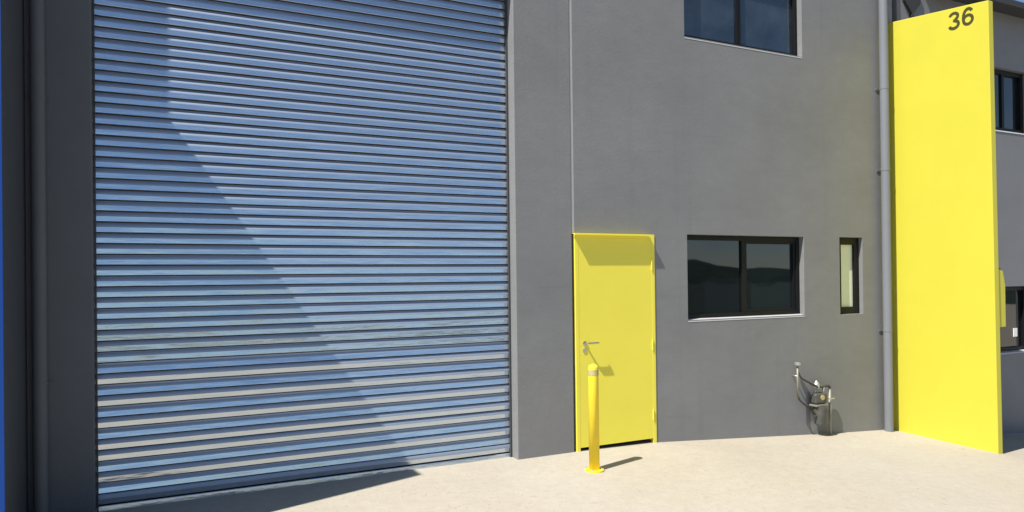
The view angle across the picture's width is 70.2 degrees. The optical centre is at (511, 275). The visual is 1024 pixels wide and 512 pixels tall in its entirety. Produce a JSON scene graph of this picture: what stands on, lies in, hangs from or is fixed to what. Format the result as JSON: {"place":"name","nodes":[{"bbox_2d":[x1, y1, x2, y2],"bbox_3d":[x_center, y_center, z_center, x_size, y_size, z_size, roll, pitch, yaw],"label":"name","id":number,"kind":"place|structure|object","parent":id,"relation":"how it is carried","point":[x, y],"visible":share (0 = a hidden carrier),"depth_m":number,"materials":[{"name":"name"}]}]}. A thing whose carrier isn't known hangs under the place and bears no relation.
{"place":"outdoors","nodes":[
{"label":"outdoors","id":0,"kind":"place"},
{"bbox_2d":[102,430,1023,511],"bbox_3d":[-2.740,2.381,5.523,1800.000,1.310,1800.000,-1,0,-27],"label":"driveway","id":1,"kind":"structure","parent":0,"point":[879,471],"depth_m":6.14,"materials":[{"name":"concrete"}]},
{"bbox_2d":[0,0,27,511],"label":"fin wall","id":2,"kind":"structure","parent":1,"relation":"on","point":[13,414],"depth_m":4.54,"materials":[{"name":"blue paint"}]},
{"bbox_2d":[24,0,893,511],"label":"warehouse","id":3,"kind":"structure","parent":1,"relation":"on","point":[270,244],"depth_m":6.53,"materials":[{"name":"grey paint"}]},
{"bbox_2d":[92,0,511,511],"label":"roller door","id":4,"kind":"structure","parent":3,"relation":"in","point":[302,213],"depth_m":5.99,"materials":[{"name":"metal"}]},
{"bbox_2d":[572,233,656,451],"bbox_3d":[1.018,0.771,7.232,0.982,2.370,0.174,-1,0,-27],"label":"door","id":5,"kind":"structure","parent":3,"relation":"in","point":[614,274],"depth_m":7.22,"materials":[{"name":"yellow paint"}]},
{"bbox_2d":[684,0,801,58],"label":"window","id":6,"kind":"structure","parent":3,"relation":"in","point":[767,25],"depth_m":8.18,"materials":[{"name":"glass"}]},
{"bbox_2d":[687,235,804,321],"bbox_3d":[2.575,0.022,8.078,1.704,0.917,0.138,-1,0,-27],"label":"window","id":7,"kind":"structure","parent":3,"relation":"in","point":[729,276],"depth_m":8.08,"materials":[{"name":"black glass"}]},
{"bbox_2d":[792,362,834,434],"bbox_3d":[3.469,1.454,8.343,0.596,0.959,0.165,-1,0,-27],"label":"gas meter","id":8,"kind":"object","parent":3,"relation":"attached to","point":[819,404],"visible":0.99,"depth_m":8.33,"materials":[{"name":"metal"}]},
{"bbox_2d":[839,238,858,313],"bbox_3d":[4.041,0.002,8.833,0.396,0.917,0.070,-1,0,-27],"label":"window","id":9,"kind":"structure","parent":3,"relation":"in","point":[848,247],"depth_m":8.85,"materials":[{"name":"beige glass"}]},
{"bbox_2d":[888,0,1002,453],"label":"fin wall","id":10,"kind":"structure","parent":3,"relation":"attached to","point":[945,311],"depth_m":8.46,"materials":[{"name":"yellow paint"}]},
{"bbox_2d":[999,267,1005,326],"bbox_3d":[5.358,0.233,8.206,0.164,0.675,0.305,-1,0,-27],"label":"letter box","id":11,"kind":"object","parent":10,"relation":"attached to","point":[1002,308],"visible":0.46,"depth_m":8.07,"materials":[{"name":"yellow paint"}]},
{"bbox_2d":[585,364,603,472],"bbox_3d":[0.718,1.251,6.391,0.170,0.954,0.170,-1,0,-27],"label":"bollard","id":12,"kind":"object","parent":1,"relation":"on","point":[593,409],"visible":0.98,"depth_m":6.35,"materials":[{"name":"metal"}]},
{"bbox_2d":[892,0,1023,432],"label":"neighbouring unit","id":13,"kind":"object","parent":1,"relation":"on","point":[1008,28],"visible":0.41,"depth_m":10.26,"materials":[{"name":"grey paint"}]},
{"bbox_2d":[994,69,1023,134],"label":"window","id":14,"kind":"structure","parent":13,"relation":"in","point":[1008,86],"depth_m":10.40,"materials":[{"name":"glass"}]},
{"bbox_2d":[1000,286,1023,354],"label":"window","id":15,"kind":"structure","parent":13,"relation":"in","point":[1012,335],"depth_m":10.39,"materials":[{"name":"black glass"}]}
]}

